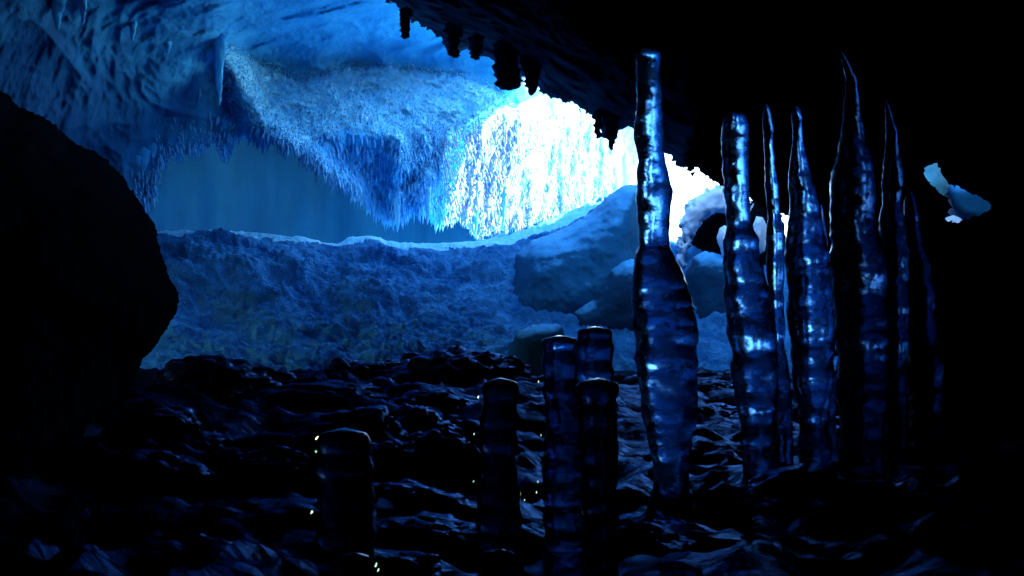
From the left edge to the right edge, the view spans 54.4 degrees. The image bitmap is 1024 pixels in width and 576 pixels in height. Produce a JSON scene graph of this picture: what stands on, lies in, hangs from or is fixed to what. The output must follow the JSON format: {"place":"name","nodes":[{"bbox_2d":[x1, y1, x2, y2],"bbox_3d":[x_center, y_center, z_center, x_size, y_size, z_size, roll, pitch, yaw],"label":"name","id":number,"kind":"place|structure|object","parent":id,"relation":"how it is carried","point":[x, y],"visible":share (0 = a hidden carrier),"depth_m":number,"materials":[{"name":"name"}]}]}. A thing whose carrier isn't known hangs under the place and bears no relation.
{"place":"outdoors","nodes":[
{"label":"outdoors","id":0,"kind":"place"},
{"bbox_2d":[0,0,637,238],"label":"ice ceiling","id":1,"kind":"structure","parent":0,"point":[102,83],"depth_m":11.81,"materials":[{"name":"ice"}]},
{"bbox_2d":[51,0,65,32],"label":"icicle","id":2,"kind":"object","parent":1,"relation":"hanging from","point":[57,8],"visible":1,"depth_m":9.05,"materials":[{"name":"blue ice"}]},
{"bbox_2d":[79,0,86,23],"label":"icicle","id":3,"kind":"object","parent":1,"relation":"hanging from","point":[83,5],"visible":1,"depth_m":9.19,"materials":[{"name":"blue ice"}]},
{"bbox_2d":[129,21,136,40],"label":"icicle","id":4,"kind":"object","parent":1,"relation":"hanging from","point":[133,25],"visible":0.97,"depth_m":10.01,"materials":[{"name":"blue ice"}]},
{"bbox_2d":[135,155,140,174],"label":"icicle","id":5,"kind":"object","parent":1,"relation":"hanging from","point":[138,158],"visible":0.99,"depth_m":10.93,"materials":[{"name":"blue ice"}]},
{"bbox_2d":[140,147,150,180],"bbox_3d":[-4.095,-1.251,11.018,0.160,0.639,0.135,0,-6,0],"label":"icicle","id":6,"kind":"object","parent":1,"relation":"hanging from","point":[145,156],"visible":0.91,"depth_m":10.99,"materials":[{"name":"blue ice"}]},
{"bbox_2d":[151,143,156,157],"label":"icicle","id":7,"kind":"object","parent":1,"relation":"hanging from","point":[153,147],"visible":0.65,"depth_m":11.18,"materials":[{"name":"blue ice"}]},
{"bbox_2d":[164,41,171,52],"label":"icicle","id":8,"kind":"object","parent":1,"relation":"hanging from","point":[167,45],"visible":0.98,"depth_m":10.70,"materials":[{"name":"blue ice"}]},
{"bbox_2d":[213,33,227,104],"bbox_3d":[-3.307,-2.483,11.279,0.167,0.873,0.145,0,-6,0],"label":"icicle","id":9,"kind":"object","parent":1,"relation":"hanging from","point":[220,44],"visible":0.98,"depth_m":11.24,"materials":[{"name":"blue ice"}]},
{"bbox_2d":[220,119,228,154],"bbox_3d":[-3.459,-1.800,12.047,0.136,0.509,0.136,-3,-7,23],"label":"icicle","id":10,"kind":"object","parent":1,"relation":"hanging from","point":[224,122],"visible":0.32,"depth_m":12.01,"materials":[{"name":"blue ice"}]},
{"bbox_2d":[130,43,615,240],"bbox_3d":[-0.745,-1.911,14.619,2.094,3.306,10.112,-5,-8,41],"label":"hoarfrost","id":11,"kind":"object","parent":1,"relation":"hanging from","point":[413,195],"visible":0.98,"depth_m":13.22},
{"bbox_2d":[373,187,376,210],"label":"icicle","id":12,"kind":"object","parent":1,"relation":"hanging from","point":[374,204],"visible":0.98,"depth_m":13.25,"materials":[{"name":"blue ice"}]},
{"bbox_2d":[393,189,402,232],"bbox_3d":[-1.496,-1.004,12.998,0.125,0.577,0.129,-3,-7,26],"label":"icicle","id":13,"kind":"object","parent":1,"relation":"hanging from","point":[397,214],"visible":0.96,"depth_m":12.97,"materials":[{"name":"blue ice"}]},
{"bbox_2d":[406,184,410,218],"bbox_3d":[-1.363,-1.144,13.213,0.097,0.489,0.088,0,-6,0],"label":"icicle","id":14,"kind":"object","parent":1,"relation":"hanging from","point":[409,210],"visible":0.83,"depth_m":13.19,"materials":[{"name":"blue ice"}]},
{"bbox_2d":[423,170,431,224],"bbox_3d":[-1.106,-1.185,13.040,0.121,0.731,0.129,0,-6,0],"label":"icicle","id":15,"kind":"object","parent":1,"relation":"hanging from","point":[427,191],"visible":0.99,"depth_m":13.01,"materials":[{"name":"blue ice"}]},
{"bbox_2d":[474,191,478,238],"bbox_3d":[-0.552,-1.136,15.366,0.127,0.774,0.132,0,-6,0],"label":"icicle","id":16,"kind":"object","parent":1,"relation":"hanging from","point":[476,221],"visible":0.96,"depth_m":15.33,"materials":[{"name":"blue ice"}]},
{"bbox_2d":[502,185,507,221],"bbox_3d":[-0.121,-1.343,15.878,0.102,0.649,0.113,-4,-7,32],"label":"icicle","id":17,"kind":"object","parent":1,"relation":"hanging from","point":[504,200],"visible":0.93,"depth_m":15.85,"materials":[{"name":"blue ice"}]},
{"bbox_2d":[148,139,605,243],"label":"ice wall","id":18,"kind":"structure","parent":0,"point":[249,188],"depth_m":17.56,"materials":[{"name":"blue ice"}]},
{"bbox_2d":[140,201,837,372],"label":"snow slope","id":19,"kind":"structure","parent":0,"point":[277,302],"depth_m":10.46,"materials":[{"name":"snow"}]},
{"bbox_2d":[509,323,563,375],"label":"snow block","id":20,"kind":"structure","parent":19,"relation":"on","point":[526,346],"depth_m":9.21,"materials":[{"name":"snow"}]},
{"bbox_2d":[513,184,638,313],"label":"snow block","id":21,"kind":"structure","parent":19,"relation":"on","point":[567,269],"depth_m":10.81,"materials":[{"name":"blue snow"}]},
{"bbox_2d":[573,259,633,330],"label":"snow block","id":22,"kind":"structure","parent":19,"relation":"on","point":[609,306],"depth_m":10.26,"materials":[{"name":"snow"}]},
{"bbox_2d":[685,251,725,318],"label":"snow block","id":23,"kind":"structure","parent":19,"relation":"on","point":[704,278],"depth_m":10.86,"materials":[{"name":"snow"}]},
{"bbox_2d":[717,225,726,255],"bbox_3d":[2.411,-0.499,11.190,0.213,0.420,0.413,-2,-6,16],"label":"ice chunk","id":24,"kind":"object","parent":23,"relation":"on","point":[721,233],"visible":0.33,"depth_m":11.07,"materials":[{"name":"blue ice"}]},
{"bbox_2d":[753,216,766,253],"bbox_3d":[2.783,-0.599,11.176,0.152,0.438,0.436,-2,-6,14],"label":"ice chunk","id":25,"kind":"object","parent":23,"relation":"on","point":[759,226],"visible":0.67,"depth_m":11.02,"materials":[{"name":"blue ice"}]},
{"bbox_2d":[674,184,753,266],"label":"snow arch","id":26,"kind":"structure","parent":19,"relation":"on","point":[699,209],"depth_m":12.25,"materials":[{"name":"white snow"}]},
{"bbox_2d":[687,200,785,265],"bbox_3d":[2.962,-0.577,13.166,1.480,1.314,0.788,0,-6,0],"label":"rock","id":27,"kind":"object","parent":19,"relation":"on","point":[705,238],"visible":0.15,"depth_m":12.85,"materials":[{"name":"black stone"}]},
{"bbox_2d":[0,367,1023,575],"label":"rock floor","id":28,"kind":"structure","parent":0,"point":[954,506],"depth_m":3.60,"materials":[{"name":"black stone"}]},
{"bbox_2d":[100,405,201,444],"bbox_3d":[-1.859,0.802,5.207,0.572,0.376,0.505,0,-6,0],"label":"boulder","id":29,"kind":"object","parent":28,"relation":"on","point":[168,424],"visible":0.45,"depth_m":5.04,"materials":[{"name":"black stone"}]},
{"bbox_2d":[97,447,215,498],"bbox_3d":[-1.478,0.847,4.194,0.476,0.334,0.438,3,-6,0],"label":"boulder","id":30,"kind":"object","parent":28,"relation":"on","point":[169,474],"visible":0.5,"depth_m":4.08,"materials":[{"name":"black stone"}]},
{"bbox_2d":[170,430,243,452],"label":"boulder","id":31,"kind":"object","parent":28,"relation":"on","point":[208,441],"visible":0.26,"depth_m":4.86,"materials":[{"name":"black stone"}]},
{"bbox_2d":[150,354,281,402],"bbox_3d":[-2.145,0.781,7.184,1.078,0.602,0.961,-2,-6,0],"label":"boulder","id":32,"kind":"object","parent":28,"relation":"on","point":[221,378],"visible":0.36,"depth_m":6.93,"materials":[{"name":"black stone"}]},
{"bbox_2d":[274,368,296,384],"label":"boulder","id":33,"kind":"object","parent":28,"relation":"on","point":[284,376],"visible":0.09,"depth_m":7.54,"materials":[{"name":"black stone"}]},
{"bbox_2d":[263,379,388,412],"bbox_3d":[-1.231,0.781,6.809,1.018,0.312,0.873,0,-6,0],"label":"boulder","id":34,"kind":"object","parent":28,"relation":"on","point":[327,396],"visible":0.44,"depth_m":6.49,"materials":[{"name":"black stone"}]},
{"bbox_2d":[315,357,369,380],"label":"boulder","id":35,"kind":"object","parent":28,"relation":"on","point":[339,368],"visible":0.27,"depth_m":7.70,"materials":[{"name":"black stone"}]},
{"bbox_2d":[310,427,376,575],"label":"ice stump","id":36,"kind":"object","parent":28,"relation":"on","point":[345,492],"visible":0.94,"depth_m":1.96,"materials":[{"name":"blue ice"}]},
{"bbox_2d":[289,404,408,458],"bbox_3d":[-0.717,0.743,4.600,0.631,0.398,0.526,-2,-6,0],"label":"boulder","id":37,"kind":"object","parent":28,"relation":"on","point":[379,424],"visible":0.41,"depth_m":4.46,"materials":[{"name":"black stone"}]},
{"bbox_2d":[334,552,379,575],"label":"ice stump","id":38,"kind":"object","parent":28,"relation":"on","point":[352,564],"visible":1,"depth_m":1.73,"materials":[{"name":"brown"}]},
{"bbox_2d":[361,359,409,379],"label":"boulder","id":39,"kind":"object","parent":28,"relation":"on","point":[382,368],"visible":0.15,"depth_m":7.76,"materials":[{"name":"black stone"}]},
{"bbox_2d":[316,547,464,575],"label":"boulder","id":40,"kind":"object","parent":28,"relation":"on","point":[401,563],"visible":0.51,"depth_m":2.24,"materials":[{"name":"stone"}]},
{"bbox_2d":[400,352,420,359],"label":"boulder","id":41,"kind":"object","parent":28,"relation":"on","point":[409,355],"visible":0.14,"depth_m":8.15,"materials":[{"name":"stone"}]},
{"bbox_2d":[373,483,475,521],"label":"boulder","id":42,"kind":"object","parent":28,"relation":"on","point":[421,498],"visible":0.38,"depth_m":3.10,"materials":[{"name":"black stone"}]},
{"bbox_2d":[374,511,478,572],"bbox_3d":[-0.203,0.690,2.693,0.438,0.149,0.367,8,-6,1],"label":"boulder","id":43,"kind":"object","parent":28,"relation":"on","point":[449,539],"visible":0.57,"depth_m":2.56,"materials":[{"name":"black stone"}]},
{"bbox_2d":[389,403,465,437],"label":"boulder","id":44,"kind":"object","parent":28,"relation":"on","point":[411,419],"visible":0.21,"depth_m":4.92,"materials":[{"name":"black stone"}]},
{"bbox_2d":[394,388,476,410],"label":"boulder","id":45,"kind":"object","parent":28,"relation":"on","point":[449,399],"visible":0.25,"depth_m":6.06,"materials":[{"name":"black stone"}]},
{"bbox_2d":[402,428,479,479],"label":"boulder","id":46,"kind":"object","parent":28,"relation":"on","point":[461,460],"visible":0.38,"depth_m":4.20,"materials":[{"name":"black stone"}]},
{"bbox_2d":[384,345,516,387],"bbox_3d":[-0.475,0.690,7.577,1.041,0.496,0.922,-8,-6,-1],"label":"boulder","id":47,"kind":"object","parent":28,"relation":"on","point":[458,366],"visible":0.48,"depth_m":7.31,"materials":[{"name":"black stone"}]},
{"bbox_2d":[480,548,517,575],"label":"ice stump","id":48,"kind":"object","parent":28,"relation":"on","point":[498,562],"visible":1,"depth_m":1.73,"materials":[{"name":"brown"}]},
{"bbox_2d":[473,378,524,575],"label":"ice stump","id":49,"kind":"object","parent":28,"relation":"on","point":[498,518],"visible":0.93,"depth_m":2.12,"materials":[{"name":"blue ice"}]},
{"bbox_2d":[499,354,531,377],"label":"boulder","id":50,"kind":"object","parent":28,"relation":"on","point":[523,369],"visible":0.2,"depth_m":7.84,"materials":[{"name":"stone"}]},
{"bbox_2d":[536,335,583,575],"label":"ice stump","id":51,"kind":"object","parent":28,"relation":"on","point":[561,489],"visible":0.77,"depth_m":2.20,"materials":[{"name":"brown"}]},
{"bbox_2d":[575,377,620,575],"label":"ice stump","id":52,"kind":"object","parent":28,"relation":"on","point":[597,419],"visible":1,"depth_m":1.97,"materials":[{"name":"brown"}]},
{"bbox_2d":[576,326,621,556],"bbox_3d":[0.232,0.509,2.593,0.109,0.815,0.184,-3,-7,28],"label":"ice stump","id":53,"kind":"object","parent":28,"relation":"on","point":[595,349],"visible":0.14,"depth_m":2.55,"materials":[{"name":"blue ice"}]},
{"bbox_2d":[619,516,702,556],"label":"boulder","id":54,"kind":"object","parent":28,"relation":"on","point":[646,538],"visible":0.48,"depth_m":2.64,"materials":[{"name":"black stone"}]},
{"bbox_2d":[631,47,698,523],"bbox_3d":[0.565,0.020,3.554,0.298,1.702,0.372,0,-6,0],"label":"ice stalagmite","id":55,"kind":"object","parent":28,"relation":"on","point":[664,325],"visible":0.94,"depth_m":3.44,"materials":[{"name":"blue ice"}]},
{"bbox_2d":[698,380,732,392],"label":"boulder","id":56,"kind":"object","parent":28,"relation":"on","point":[704,386],"visible":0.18,"depth_m":6.82,"materials":[{"name":"black stone"}]},
{"bbox_2d":[713,403,738,418],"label":"boulder","id":57,"kind":"object","parent":28,"relation":"on","point":[725,410],"visible":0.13,"depth_m":5.94,"materials":[{"name":"black stone"}]},
{"bbox_2d":[721,111,778,487],"bbox_3d":[0.947,0.072,3.917,0.221,1.515,0.328,-2,-6,20],"label":"ice stalagmite","id":58,"kind":"object","parent":28,"relation":"on","point":[751,333],"visible":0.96,"depth_m":3.84,"materials":[{"name":"blue ice"}]},
{"bbox_2d":[763,103,793,468],"bbox_3d":[1.137,0.030,4.339,0.166,1.639,0.262,-6,-8,43],"label":"ice stalagmite","id":59,"kind":"object","parent":28,"relation":"on","point":[782,444],"visible":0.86,"depth_m":4.27,"materials":[{"name":"blue ice"}]},
{"bbox_2d":[747,463,839,498],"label":"boulder","id":60,"kind":"object","parent":28,"relation":"on","point":[791,481],"visible":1,"depth_m":3.50,"materials":[{"name":"black stone"}]},
{"bbox_2d":[784,106,834,464],"bbox_3d":[1.152,0.058,3.839,0.223,1.491,0.281,0,-6,0],"label":"ice stalagmite","id":61,"kind":"object","parent":28,"relation":"on","point":[810,315],"visible":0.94,"depth_m":3.74,"materials":[{"name":"blue ice"}]},
{"bbox_2d":[820,203,836,462],"bbox_3d":[1.409,0.218,4.423,0.105,1.172,0.178,0,-6,0],"label":"ice stalagmite","id":62,"kind":"object","parent":28,"relation":"on","point":[831,427],"visible":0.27,"depth_m":4.38,"materials":[{"name":"blue ice"}]},
{"bbox_2d":[829,51,889,480],"bbox_3d":[1.436,-0.050,4.159,0.339,1.830,0.385,0,-6,0],"label":"ice stalagmite","id":63,"kind":"object","parent":28,"relation":"on","point":[858,270],"visible":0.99,"depth_m":4.02,"materials":[{"name":"blue ice"}]},
{"bbox_2d":[879,99,910,478],"bbox_3d":[1.731,0.055,4.522,0.160,1.803,0.259,0,-6,0],"label":"ice stalagmite","id":64,"kind":"object","parent":28,"relation":"on","point":[893,230],"visible":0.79,"depth_m":4.46,"materials":[{"name":"blue ice"}]},
{"bbox_2d":[904,189,944,454],"bbox_3d":[2.046,0.189,4.963,0.300,1.330,0.336,0,-6,0],"label":"ice stalagmite","id":65,"kind":"object","parent":28,"relation":"on","point":[925,365],"visible":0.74,"depth_m":4.84,"materials":[{"name":"blue ice"}]},
{"bbox_2d":[945,215,961,222],"bbox_3d":[3.984,-0.582,9.001,0.203,0.170,0.359,-5,-8,40],"label":"ice chunk","id":66,"kind":"object","parent":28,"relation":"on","point":[953,218],"visible":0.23,"depth_m":8.88,"materials":[{"name":"blue ice"}]},
{"bbox_2d":[386,0,1023,436],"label":"rock ceiling","id":67,"kind":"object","parent":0,"point":[944,78],"visible":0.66,"depth_m":6.62,"materials":[{"name":"black stone"}]},
{"bbox_2d":[399,6,413,38],"bbox_3d":[-0.841,-2.115,7.934,0.121,0.272,0.114,0,-6,0],"label":"rock pendant","id":68,"kind":"object","parent":67,"relation":"hanging from","point":[406,14],"visible":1,"depth_m":7.91,"materials":[{"name":"black stone"}]},
{"bbox_2d":[442,22,462,57],"bbox_3d":[-0.487,-2.042,8.179,0.157,0.322,0.192,-4,-7,33],"label":"rock pendant","id":69,"kind":"object","parent":67,"relation":"hanging from","point":[453,32],"visible":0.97,"depth_m":8.15,"materials":[{"name":"black stone"}]},
{"bbox_2d":[468,35,484,59],"bbox_3d":[-0.303,-2.029,8.382,0.160,0.225,0.135,3,-7,-30],"label":"rock pendant","id":70,"kind":"object","parent":67,"relation":"hanging from","point":[476,42],"visible":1,"depth_m":8.36,"materials":[{"name":"black stone"}]},
{"bbox_2d":[492,40,523,90],"bbox_3d":[-0.041,-1.840,8.165,0.259,0.453,0.271,-5,-8,42],"label":"rock pendant","id":71,"kind":"object","parent":67,"relation":"hanging from","point":[506,69],"visible":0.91,"depth_m":8.10,"materials":[{"name":"black stone"}]},
{"bbox_2d":[520,54,543,95],"bbox_3d":[0.165,-1.742,8.119,0.179,0.368,0.207,-4,-7,31],"label":"rock pendant","id":72,"kind":"object","parent":67,"relation":"hanging from","point":[531,68],"visible":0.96,"depth_m":8.07,"materials":[{"name":"black stone"}]},
{"bbox_2d":[591,109,604,138],"bbox_3d":[0.726,-1.369,8.307,0.128,0.264,0.108,2,-6,-18],"label":"rock pendant","id":73,"kind":"object","parent":67,"relation":"hanging from","point":[597,124],"visible":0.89,"depth_m":8.28,"materials":[{"name":"black stone"}]},
{"bbox_2d":[601,111,620,150],"bbox_3d":[0.817,-1.290,8.181,0.178,0.342,0.159,0,-6,0],"label":"rock pendant","id":74,"kind":"object","parent":67,"relation":"hanging from","point":[610,120],"visible":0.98,"depth_m":8.14,"materials":[{"name":"black stone"}]},
{"bbox_2d":[683,151,697,171],"bbox_3d":[1.379,-0.978,7.671,0.107,0.169,0.111,-3,-7,27],"label":"rock pendant","id":75,"kind":"object","parent":67,"relation":"hanging from","point":[689,160],"visible":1,"depth_m":7.64,"materials":[{"name":"black stone"}]},
{"bbox_2d":[664,153,787,240],"label":"sky","id":76,"kind":"structure","parent":0,"point":[686,187],"materials":[{"name":"white"}]},
{"bbox_2d":[945,185,990,219],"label":"ice block","id":77,"kind":"structure","parent":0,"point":[965,204],"depth_m":9.40,"materials":[{"name":"blue ice"}]},
{"bbox_2d":[924,163,948,195],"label":"ice block","id":78,"kind":"structure","parent":77,"relation":"on","point":[935,177],"depth_m":9.03,"materials":[{"name":"blue ice"}]},
{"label":"rock wall","id":79,"kind":"structure","parent":0,"visible":0},
{"bbox_2d":[0,91,178,475],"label":"rock outcrop","id":80,"kind":"object","parent":79,"relation":"attached to","point":[89,298],"visible":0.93,"depth_m":5.02,"materials":[{"name":"black stone"}]}
]}

